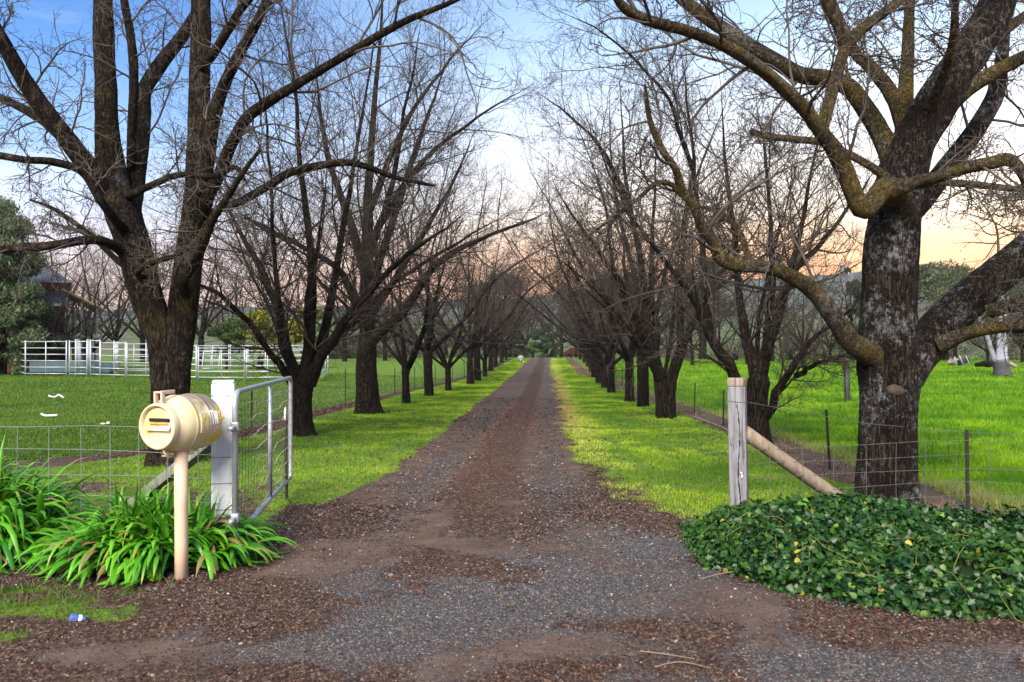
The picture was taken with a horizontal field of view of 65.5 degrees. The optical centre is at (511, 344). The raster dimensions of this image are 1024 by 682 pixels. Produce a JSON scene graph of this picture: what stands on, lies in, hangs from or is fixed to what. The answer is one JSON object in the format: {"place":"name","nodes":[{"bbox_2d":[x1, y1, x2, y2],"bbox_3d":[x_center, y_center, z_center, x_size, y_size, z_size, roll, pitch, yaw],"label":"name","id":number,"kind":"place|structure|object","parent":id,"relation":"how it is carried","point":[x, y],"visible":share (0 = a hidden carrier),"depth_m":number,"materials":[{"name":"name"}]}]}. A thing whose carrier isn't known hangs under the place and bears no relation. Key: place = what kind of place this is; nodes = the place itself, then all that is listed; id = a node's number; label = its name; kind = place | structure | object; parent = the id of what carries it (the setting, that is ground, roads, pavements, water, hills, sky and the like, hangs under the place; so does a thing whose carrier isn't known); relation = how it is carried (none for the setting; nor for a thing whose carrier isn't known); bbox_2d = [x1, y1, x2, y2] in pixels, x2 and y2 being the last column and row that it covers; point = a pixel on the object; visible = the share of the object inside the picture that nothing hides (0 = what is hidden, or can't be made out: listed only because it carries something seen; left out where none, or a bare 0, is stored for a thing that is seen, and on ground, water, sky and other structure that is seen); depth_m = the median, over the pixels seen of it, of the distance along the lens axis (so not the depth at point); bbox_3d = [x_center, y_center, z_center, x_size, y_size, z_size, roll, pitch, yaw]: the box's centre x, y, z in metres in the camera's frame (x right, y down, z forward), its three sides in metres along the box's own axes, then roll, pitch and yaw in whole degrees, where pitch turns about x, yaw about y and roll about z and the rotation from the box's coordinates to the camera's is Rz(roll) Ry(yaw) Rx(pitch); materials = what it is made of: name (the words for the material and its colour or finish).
{"place":"outdoors","nodes":[
{"label":"outdoors","id":0,"kind":"place"},
{"bbox_2d":[0,357,1023,681],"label":"driveway","id":1,"kind":"structure","parent":0,"point":[480,505],"depth_m":4.87,"materials":[{"name":"gravel"}]},
{"bbox_2d":[0,555,172,640],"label":"weedy grass","id":2,"kind":"structure","parent":1,"relation":"on","point":[37,595],"depth_m":5.04,"materials":[{"name":"plant"}]},
{"bbox_2d":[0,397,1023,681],"bbox_3d":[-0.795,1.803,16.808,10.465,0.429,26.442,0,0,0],"label":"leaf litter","id":3,"kind":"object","parent":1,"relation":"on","point":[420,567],"visible":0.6,"depth_m":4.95,"materials":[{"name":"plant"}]},
{"bbox_2d":[0,319,1023,627],"bbox_3d":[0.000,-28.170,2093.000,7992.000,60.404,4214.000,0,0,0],"label":"ground","id":4,"kind":"structure","parent":0,"point":[386,369],"depth_m":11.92,"materials":[{"name":"plant"}]},
{"bbox_2d":[0,195,49,374],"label":"evergreen tree","id":5,"kind":"object","parent":4,"relation":"on","point":[8,300],"visible":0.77,"depth_m":43.41,"materials":[{"name":"green plant"}]},
{"bbox_2d":[6,296,64,374],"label":"evergreen tree","id":6,"kind":"object","parent":4,"relation":"on","point":[19,369],"visible":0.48,"depth_m":44.02,"materials":[{"name":"green plant"}]},
{"bbox_2d":[25,340,66,375],"bbox_3d":[-23.876,0.706,40.800,2.426,1.864,0.061,0,0,10],"label":"yard fence","id":7,"kind":"object","parent":4,"relation":"on","point":[45,360],"visible":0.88,"depth_m":40.78,"materials":[{"name":"metal"}]},
{"bbox_2d":[6,266,102,372],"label":"brick house","id":8,"kind":"structure","parent":4,"relation":"on","point":[95,336],"depth_m":48.16,"materials":[{"name":"brick"}]},
{"bbox_2d":[0,434,118,573],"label":"strap leaf plant","id":9,"kind":"object","parent":4,"relation":"on","point":[21,516],"visible":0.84,"depth_m":6.28,"materials":[{"name":"plant"}]},
{"bbox_2d":[0,236,126,372],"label":"bare tree","id":10,"kind":"object","parent":4,"relation":"on","point":[65,338],"visible":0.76,"depth_m":44.96,"materials":[{"name":"brown plant"}]},
{"bbox_2d":[16,199,121,325],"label":"bare tree","id":11,"kind":"object","parent":4,"relation":"on","point":[86,259],"visible":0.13,"depth_m":70.98,"materials":[{"name":"brown plant"}]},
{"bbox_2d":[12,209,127,372],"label":"bare tree","id":12,"kind":"object","parent":4,"relation":"on","point":[79,324],"visible":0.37,"depth_m":46.68,"materials":[{"name":"brown plant"}]},
{"bbox_2d":[29,362,112,374],"bbox_3d":[-23.976,1.296,43.500,4.369,0.725,0.640,0,0,0],"label":"trough","id":13,"kind":"object","parent":4,"relation":"on","point":[72,364],"visible":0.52,"depth_m":43.18,"materials":[{"name":"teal metal"}]},
{"bbox_2d":[0,401,147,459],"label":"wire fence","id":14,"kind":"object","parent":4,"relation":"on","point":[15,418],"visible":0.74,"depth_m":11.43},
{"bbox_2d":[69,340,87,376],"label":"yard fence","id":15,"kind":"object","parent":4,"relation":"on","point":[86,354],"visible":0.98,"depth_m":40.27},
{"bbox_2d":[19,205,152,343],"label":"bare tree","id":16,"kind":"object","parent":4,"relation":"on","point":[89,284],"visible":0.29,"depth_m":59.55,"materials":[{"name":"brown plant"}]},
{"bbox_2d":[18,232,173,373],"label":"bare tree","id":17,"kind":"object","parent":4,"relation":"on","point":[109,328],"visible":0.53,"depth_m":45.42,"materials":[{"name":"brown plant"}]},
{"bbox_2d":[19,197,173,361],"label":"bare tree","id":18,"kind":"object","parent":4,"relation":"on","point":[90,279],"visible":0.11,"depth_m":74.47,"materials":[{"name":"brown plant"}]},
{"bbox_2d":[18,178,177,364],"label":"bare tree","id":19,"kind":"object","parent":4,"relation":"on","point":[116,339],"visible":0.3,"depth_m":63.63,"materials":[{"name":"brown plant"}]},
{"bbox_2d":[0,425,207,517],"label":"wire fence","id":20,"kind":"object","parent":4,"relation":"on","point":[110,475],"visible":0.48,"depth_m":6.44,"materials":[{"name":"metal"}]},
{"bbox_2d":[100,341,125,377],"bbox_3d":[-19.840,0.748,39.600,1.558,1.822,0.060,0,0,15],"label":"yard fence","id":21,"kind":"object","parent":4,"relation":"on","point":[112,355],"visible":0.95,"depth_m":39.59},
{"bbox_2d":[113,341,118,376],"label":"yard fence","id":22,"kind":"object","parent":4,"relation":"on","point":[115,358],"visible":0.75,"depth_m":42.31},
{"bbox_2d":[54,183,210,361],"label":"bare tree","id":23,"kind":"object","parent":4,"relation":"on","point":[142,339],"visible":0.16,"depth_m":71.44,"materials":[{"name":"brown plant"}]},
{"bbox_2d":[126,343,148,377],"bbox_3d":[-17.894,0.775,38.950,2.373,1.769,0.059,0,0,18],"label":"yard fence","id":24,"kind":"object","parent":4,"relation":"on","point":[145,356],"visible":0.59,"depth_m":39.09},
{"bbox_2d":[0,476,299,588],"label":"strap leaf plant","id":25,"kind":"object","parent":4,"relation":"on","point":[129,543],"visible":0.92,"depth_m":5.81,"materials":[{"name":"plant"}]},
{"bbox_2d":[40,221,265,364],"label":"bare tree","id":26,"kind":"object","parent":4,"relation":"on","point":[201,338],"visible":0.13,"depth_m":65.88,"materials":[{"name":"brown plant"}]},
{"bbox_2d":[128,444,210,506],"bbox_3d":[-3.049,1.200,6.890,1.889,0.974,0.100,0,0,41],"label":"strut","id":27,"kind":"object","parent":4,"relation":"on","point":[158,483],"visible":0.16,"depth_m":6.71,"materials":[{"name":"grey wood"}]},
{"bbox_2d":[139,390,224,579],"bbox_3d":[-2.373,1.038,5.710,0.425,1.440,0.467,0,0,21],"label":"mailbox","id":28,"kind":"object","parent":4,"relation":"on","point":[181,427],"visible":1,"depth_m":5.62,"materials":[{"name":"beige paint"}]},
{"bbox_2d":[95,175,295,347],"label":"bare tree","id":29,"kind":"object","parent":4,"relation":"on","point":[202,312],"visible":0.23,"depth_m":57.45,"materials":[{"name":"brown plant"}]},
{"bbox_2d":[195,345,229,373],"bbox_3d":[-16.921,0.826,45.000,1.918,1.663,0.062,0,0,0],"label":"yard fence","id":30,"kind":"object","parent":4,"relation":"on","point":[228,350],"visible":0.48,"depth_m":44.98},
{"bbox_2d":[198,347,244,380],"bbox_3d":[-13.315,0.874,36.500,2.246,1.561,0.062,0,0,5],"label":"yard fence","id":31,"kind":"object","parent":4,"relation":"on","point":[221,365],"visible":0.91,"depth_m":36.49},
{"bbox_2d":[210,380,234,536],"bbox_3d":[-2.228,1.015,6.150,0.178,1.484,0.160,0,0,-16],"label":"gate post","id":32,"kind":"object","parent":4,"relation":"on","point":[222,393],"visible":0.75,"depth_m":6.08,"materials":[{"name":"white paint"}]},
{"bbox_2d":[228,376,292,537],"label":"farm gate","id":33,"kind":"structure","parent":32,"relation":"attached to","point":[234,429],"depth_m":7.09,"materials":[{"name":"metal"}]},
{"bbox_2d":[204,317,246,368],"bbox_3d":[-19.344,-0.021,54.121,3.012,3.768,2.751,0,0,0],"label":"shrub","id":34,"kind":"object","parent":4,"relation":"on","point":[222,328],"visible":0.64,"depth_m":53.74,"materials":[{"name":"green plant"}]},
{"bbox_2d":[0,372,454,461],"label":"paddock grass","id":35,"kind":"structure","parent":4,"relation":"on","point":[33,450],"depth_m":21.62,"materials":[{"name":"plant"}]},
{"bbox_2d":[161,219,301,360],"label":"bare tree","id":36,"kind":"object","parent":4,"relation":"on","point":[229,297],"visible":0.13,"depth_m":75.78,"materials":[{"name":"brown plant"}]},
{"bbox_2d":[236,309,293,368],"bbox_3d":[-17.500,-0.353,54.967,4.085,4.435,3.623,0,0,35],"label":"shrub","id":37,"kind":"object","parent":4,"relation":"on","point":[260,323],"visible":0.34,"depth_m":54.34,"materials":[{"name":"green plant"}]},
{"bbox_2d":[246,347,285,380],"bbox_3d":[-11.190,0.867,36.500,1.954,1.578,0.062,0,0,-6],"label":"yard fence","id":38,"kind":"object","parent":4,"relation":"on","point":[267,365],"visible":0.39,"depth_m":36.45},
{"bbox_2d":[0,0,536,466],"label":"bare tree","id":39,"kind":"object","parent":4,"relation":"on","point":[112,176],"visible":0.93,"depth_m":10.72,"materials":[{"name":"brown plant"}]},
{"bbox_2d":[222,211,330,360],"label":"bare tree","id":40,"kind":"object","parent":4,"relation":"on","point":[271,283],"visible":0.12,"depth_m":71.84,"materials":[{"name":"brown plant"}]},
{"bbox_2d":[284,409,287,500],"bbox_3d":[-2.394,1.281,8.453,0.040,1.240,0.042,-1,0,15],"label":"steel picket","id":41,"kind":"object","parent":4,"relation":"on","point":[285,451],"visible":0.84,"depth_m":8.45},
{"bbox_2d":[213,238,384,346],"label":"bare tree","id":42,"kind":"object","parent":4,"relation":"on","point":[302,300],"visible":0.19,"depth_m":63.86,"materials":[{"name":"brown plant"}]},
{"bbox_2d":[288,307,330,359],"bbox_3d":[-14.452,-0.428,55.878,3.115,4.587,3.339,0,0,0],"label":"shrub","id":43,"kind":"object","parent":4,"relation":"on","point":[300,339],"visible":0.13,"depth_m":55.72,"materials":[{"name":"green plant"}]},
{"bbox_2d":[117,0,564,436],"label":"bare tree","id":44,"kind":"object","parent":4,"relation":"on","point":[305,373],"visible":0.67,"depth_m":14.90,"materials":[{"name":"brown plant"}]},
{"bbox_2d":[333,332,358,358],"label":"bush","id":45,"kind":"object","parent":4,"relation":"on","point":[351,355],"visible":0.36,"depth_m":94.15,"materials":[{"name":"green plant"}]},
{"bbox_2d":[250,222,445,361],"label":"bare tree","id":46,"kind":"object","parent":4,"relation":"on","point":[344,352],"visible":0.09,"depth_m":77.84,"materials":[{"name":"brown plant"}]},
{"bbox_2d":[305,234,417,360],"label":"bare tree","id":47,"kind":"object","parent":4,"relation":"on","point":[384,347],"visible":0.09,"depth_m":81.85,"materials":[{"name":"brown plant"}]},
{"bbox_2d":[238,355,498,429],"bbox_3d":[-3.527,1.430,41.519,1.055,1.076,57.165,0,0,5],"label":"wire fence","id":48,"kind":"object","parent":4,"relation":"on","point":[355,384],"visible":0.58,"depth_m":26.27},
{"bbox_2d":[157,0,596,414],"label":"bare tree","id":49,"kind":"object","parent":4,"relation":"on","point":[367,399],"visible":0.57,"depth_m":21.03,"materials":[{"name":"brown plant"}]},
{"bbox_2d":[280,116,508,403],"bbox_3d":[-4.208,-2.301,26.373,8.151,8.731,11.521,0,0,-3],"label":"bare tree","id":50,"kind":"object","parent":4,"relation":"on","point":[405,364],"visible":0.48,"depth_m":26.20,"materials":[{"name":"brown plant"}]},
{"bbox_2d":[376,328,422,357],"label":"bush","id":51,"kind":"object","parent":4,"relation":"on","point":[390,354],"visible":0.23,"depth_m":95.80,"materials":[{"name":"green plant"}]},
{"bbox_2d":[238,110,603,395],"bbox_3d":[-3.450,-3.605,30.864,12.099,11.518,14.067,0,0,24],"label":"bare tree","id":52,"kind":"object","parent":4,"relation":"on","point":[425,349],"visible":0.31,"depth_m":30.97,"materials":[{"name":"brown plant"}]},
{"bbox_2d":[323,203,544,390],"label":"bare tree","id":53,"kind":"object","parent":4,"relation":"on","point":[443,363],"visible":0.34,"depth_m":34.79,"materials":[{"name":"brown plant"}]},
{"bbox_2d":[328,142,554,383],"bbox_3d":[-2.760,-3.995,40.511,10.794,12.253,9.851,0,0,21],"label":"bare tree","id":54,"kind":"object","parent":4,"relation":"on","point":[470,376],"visible":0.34,"depth_m":40.08,"materials":[{"name":"brown plant"}]},
{"bbox_2d":[422,329,468,357],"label":"bush","id":55,"kind":"object","parent":4,"relation":"on","point":[446,352],"visible":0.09,"depth_m":99.21,"materials":[{"name":"green plant"}]},
{"bbox_2d":[324,173,620,380],"bbox_3d":[-2.090,-4.040,42.874,12.963,12.340,15.072,0,0,25],"label":"bare tree","id":56,"kind":"object","parent":4,"relation":"on","point":[476,363],"visible":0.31,"depth_m":43.00,"materials":[{"name":"brown plant"}]},
{"bbox_2d":[401,225,544,376],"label":"bare tree","id":57,"kind":"object","parent":4,"relation":"on","point":[485,357],"visible":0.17,"depth_m":46.92,"materials":[{"name":"brown plant"}]},
{"bbox_2d":[433,213,560,371],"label":"bare tree","id":58,"kind":"object","parent":4,"relation":"on","point":[490,366],"visible":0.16,"depth_m":53.85,"materials":[{"name":"brown plant"}]},
{"bbox_2d":[444,234,559,366],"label":"bare tree","id":59,"kind":"object","parent":4,"relation":"on","point":[496,349],"visible":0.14,"depth_m":61.97,"materials":[{"name":"brown plant"}]},
{"bbox_2d":[463,281,558,359],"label":"bare tree","id":60,"kind":"object","parent":4,"relation":"on","point":[506,349],"visible":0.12,"depth_m":83.83,"materials":[{"name":"brown plant"}]},
{"bbox_2d":[453,236,572,362],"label":"bare tree","id":61,"kind":"object","parent":4,"relation":"on","point":[501,354],"visible":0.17,"depth_m":72.79,"materials":[{"name":"brown plant"}]},
{"bbox_2d":[504,333,531,357],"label":"bush","id":62,"kind":"object","parent":4,"relation":"on","point":[515,353],"visible":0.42,"depth_m":110.55,"materials":[{"name":"green plant"}]},
{"bbox_2d":[475,241,567,357],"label":"bare tree","id":63,"kind":"object","parent":4,"relation":"on","point":[525,352],"visible":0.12,"depth_m":109.76,"materials":[{"name":"brown plant"}]},
{"bbox_2d":[492,265,584,357],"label":"bare tree","id":64,"kind":"object","parent":4,"relation":"on","point":[561,353],"visible":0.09,"depth_m":112.75,"materials":[{"name":"brown plant"}]},
{"bbox_2d":[529,324,560,357],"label":"evergreen tree","id":65,"kind":"object","parent":4,"relation":"on","point":[544,352],"visible":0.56,"depth_m":103.62,"materials":[{"name":"green plant"}]},
{"bbox_2d":[512,239,610,362],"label":"bare tree","id":66,"kind":"object","parent":4,"relation":"on","point":[584,359],"visible":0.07,"depth_m":70.66,"materials":[{"name":"brown plant"}]},
{"bbox_2d":[503,246,629,371],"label":"bare tree","id":67,"kind":"object","parent":4,"relation":"on","point":[583,347],"visible":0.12,"depth_m":52.99,"materials":[{"name":"brown plant"}]},
{"bbox_2d":[485,172,682,387],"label":"bare tree","id":68,"kind":"object","parent":4,"relation":"on","point":[598,356],"visible":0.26,"depth_m":36.80,"materials":[{"name":"brown plant"}]},
{"bbox_2d":[481,195,695,377],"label":"bare tree","id":69,"kind":"object","parent":4,"relation":"on","point":[593,368],"visible":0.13,"depth_m":45.73,"materials":[{"name":"brown plant"}]},
{"bbox_2d":[457,56,748,401],"bbox_3d":[3.441,-3.538,27.467,9.931,11.273,9.063,0,0,-10],"label":"bare tree","id":70,"kind":"object","parent":4,"relation":"on","point":[627,356],"visible":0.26,"depth_m":27.42,"materials":[{"name":"brown plant"}]},
{"bbox_2d":[454,167,759,382],"bbox_3d":[4.154,-3.736,40.643,14.354,11.753,12.346,0,0,-32],"label":"bare tree","id":71,"kind":"object","parent":4,"relation":"on","point":[597,375],"visible":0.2,"depth_m":40.74,"materials":[{"name":"brown plant"}]},
{"bbox_2d":[456,12,810,418],"bbox_3d":[2.210,-3.364,19.388,9.242,10.661,6.646,0,0,-33],"label":"bare tree","id":72,"kind":"object","parent":4,"relation":"on","point":[665,398],"visible":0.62,"depth_m":19.50,"materials":[{"name":"brown plant"}]},
{"bbox_2d":[506,131,764,392],"bbox_3d":[3.727,-3.079,33.948,9.782,10.477,13.825,0,0,53],"label":"bare tree","id":73,"kind":"object","parent":4,"relation":"on","point":[611,383],"visible":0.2,"depth_m":32.16,"materials":[{"name":"brown plant"}]},
{"bbox_2d":[609,265,753,365],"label":"bare tree","id":74,"kind":"object","parent":4,"relation":"on","point":[691,353],"visible":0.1,"depth_m":62.07,"materials":[{"name":"brown plant"}]},
{"bbox_2d":[665,255,737,358],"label":"gum tree","id":75,"kind":"object","parent":4,"relation":"on","point":[700,340],"visible":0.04,"depth_m":91.64,"materials":[{"name":"green plant"}]},
{"bbox_2d":[510,0,893,444],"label":"bare tree","id":76,"kind":"object","parent":4,"relation":"on","point":[758,359],"visible":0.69,"depth_m":13.37,"materials":[{"name":"brown plant"}]},
{"bbox_2d":[639,267,767,361],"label":"bare tree","id":77,"kind":"object","parent":4,"relation":"on","point":[723,338],"visible":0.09,"depth_m":72.12,"materials":[{"name":"brown plant"}]},
{"bbox_2d":[668,213,802,364],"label":"bare tree","id":78,"kind":"object","parent":4,"relation":"on","point":[737,332],"visible":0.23,"depth_m":63.74,"materials":[{"name":"brown plant"}]},
{"bbox_2d":[709,337,761,359],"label":"bush","id":79,"kind":"object","parent":4,"relation":"on","point":[734,352],"visible":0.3,"depth_m":84.72,"materials":[{"name":"green plant"}]},
{"bbox_2d":[727,377,748,507],"bbox_3d":[2.011,1.011,7.079,0.157,1.435,0.170,-1,0,22],"label":"gate post","id":80,"kind":"object","parent":4,"relation":"on","point":[737,440],"visible":0.84,"depth_m":7.02,"materials":[{"name":"grey wood"}]},
{"bbox_2d":[512,0,972,406],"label":"bare tree","id":81,"kind":"object","parent":4,"relation":"on","point":[643,388],"visible":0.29,"depth_m":23.98,"materials":[{"name":"brown plant"}]},
{"bbox_2d":[712,247,818,360],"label":"bare tree","id":82,"kind":"object","parent":4,"relation":"on","point":[783,314],"visible":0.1,"depth_m":75.86,"materials":[{"name":"brown plant"}]},
{"bbox_2d":[573,356,964,503],"bbox_3d":[4.920,1.411,38.860,1.075,1.044,62.284,0,0,0],"label":"wire fence","id":83,"kind":"object","parent":4,"relation":"on","point":[574,361],"visible":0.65,"depth_m":12.29,"materials":[{"name":"metal"}]},
{"bbox_2d":[545,0,1023,505],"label":"bare tree","id":84,"kind":"object","parent":4,"relation":"on","point":[896,348],"visible":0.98,"depth_m":7.53,"materials":[{"name":"brown plant"}]},
{"bbox_2d":[729,245,856,363],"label":"bare tree","id":85,"kind":"object","parent":4,"relation":"on","point":[802,326],"visible":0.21,"depth_m":65.60,"materials":[{"name":"brown plant"}]},
{"bbox_2d":[747,426,844,497],"bbox_3d":[2.712,1.206,7.282,1.387,0.961,0.132,0,0,-15],"label":"strut","id":86,"kind":"object","parent":4,"relation":"on","point":[759,442],"visible":0.57,"depth_m":7.17,"materials":[{"name":"brown wood"}]},
{"bbox_2d":[774,336,822,359],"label":"bush","id":87,"kind":"object","parent":4,"relation":"on","point":[789,348],"visible":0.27,"depth_m":85.08,"materials":[{"name":"green plant"}]},
{"bbox_2d":[625,488,1023,623],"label":"ground cover","id":88,"kind":"object","parent":4,"relation":"on","point":[896,554],"visible":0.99,"depth_m":5.49,"materials":[{"name":"green plant"}]},
{"bbox_2d":[791,263,859,355],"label":"bare tree","id":89,"kind":"object","parent":4,"relation":"on","point":[831,337],"visible":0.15,"depth_m":77.65,"materials":[{"name":"brown plant"}]},
{"bbox_2d":[825,410,830,469],"bbox_3d":[4.212,1.388,10.595,0.037,1.047,0.034,-4,-1,21],"label":"steel picket","id":90,"kind":"object","parent":4,"relation":"on","point":[828,440],"visible":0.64,"depth_m":10.59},
{"bbox_2d":[836,264,850,402],"bbox_3d":[9.661,-0.224,23.200,0.423,4.214,0.176,0,0,0],"label":"utility pole","id":91,"kind":"object","parent":4,"relation":"on","point":[847,394],"visible":0.31,"depth_m":23.14,"materials":[{"name":"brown wood"}]},
{"bbox_2d":[833,267,861,351],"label":"gum tree","id":92,"kind":"object","parent":4,"relation":"on","point":[856,298],"visible":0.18,"depth_m":87.02,"materials":[{"name":"green plant"}]},
{"bbox_2d":[749,440,1023,510],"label":"wire fence","id":93,"kind":"object","parent":4,"relation":"on","point":[866,486],"visible":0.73,"depth_m":7.48,"materials":[{"name":"metal"}]},
{"bbox_2d":[918,261,991,359],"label":"gum tree","id":94,"kind":"object","parent":4,"relation":"on","point":[931,271],"visible":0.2,"depth_m":80.27,"materials":[{"name":"green plant"}]},
{"bbox_2d":[965,429,969,508],"bbox_3d":[4.413,1.361,7.726,0.036,1.074,0.034,-1,0,12],"label":"steel picket","id":95,"kind":"object","parent":4,"relation":"on","point":[967,492],"visible":0.64,"depth_m":7.71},
{"bbox_2d":[924,280,1023,359],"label":"bare tree","id":96,"kind":"object","parent":4,"relation":"on","point":[986,351],"visible":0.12,"depth_m":65.90,"materials":[{"name":"brown plant"}]},
{"bbox_2d":[927,259,1023,376],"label":"gum tree","id":97,"kind":"object","parent":4,"relation":"on","point":[998,362],"visible":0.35,"depth_m":40.99,"materials":[{"name":"green plant"}]},
{"bbox_2d":[959,335,1020,359],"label":"bush","id":98,"kind":"object","parent":4,"relation":"on","point":[1009,351],"visible":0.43,"depth_m":85.78,"materials":[{"name":"green plant"}]},
{"bbox_2d":[968,295,1023,362],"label":"bare tree","id":99,"kind":"object","parent":4,"relation":"on","point":[1022,352],"visible":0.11,"depth_m":72.05,"materials":[{"name":"brown plant"}]},
{"bbox_2d":[0,0,1023,309],"label":"sky","id":100,"kind":"structure","parent":0,"point":[937,243],"materials":[{"name":"blue"}]},
{"bbox_2d":[70,301,996,321],"bbox_3d":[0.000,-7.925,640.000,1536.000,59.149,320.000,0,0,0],"label":"hills","id":101,"kind":"structure","parent":0,"point":[920,315],"depth_m":626.24,"materials":[{"name":"plant"}]},
{"bbox_2d":[65,271,1020,318],"bbox_3d":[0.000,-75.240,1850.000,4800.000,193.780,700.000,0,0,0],"label":"hills","id":102,"kind":"structure","parent":0,"point":[818,278],"depth_m":1774.30,"materials":[{"name":"plant"}]},
{"bbox_2d":[566,365,1010,513],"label":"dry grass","id":103,"kind":"structure","parent":0,"point":[587,375],"depth_m":13.84,"materials":[{"name":"plant"}]},
{"bbox_2d":[576,359,1023,509],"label":"paddock grass","id":104,"kind":"structure","parent":0,"point":[952,392],"depth_m":17.92,"materials":[{"name":"plant"}]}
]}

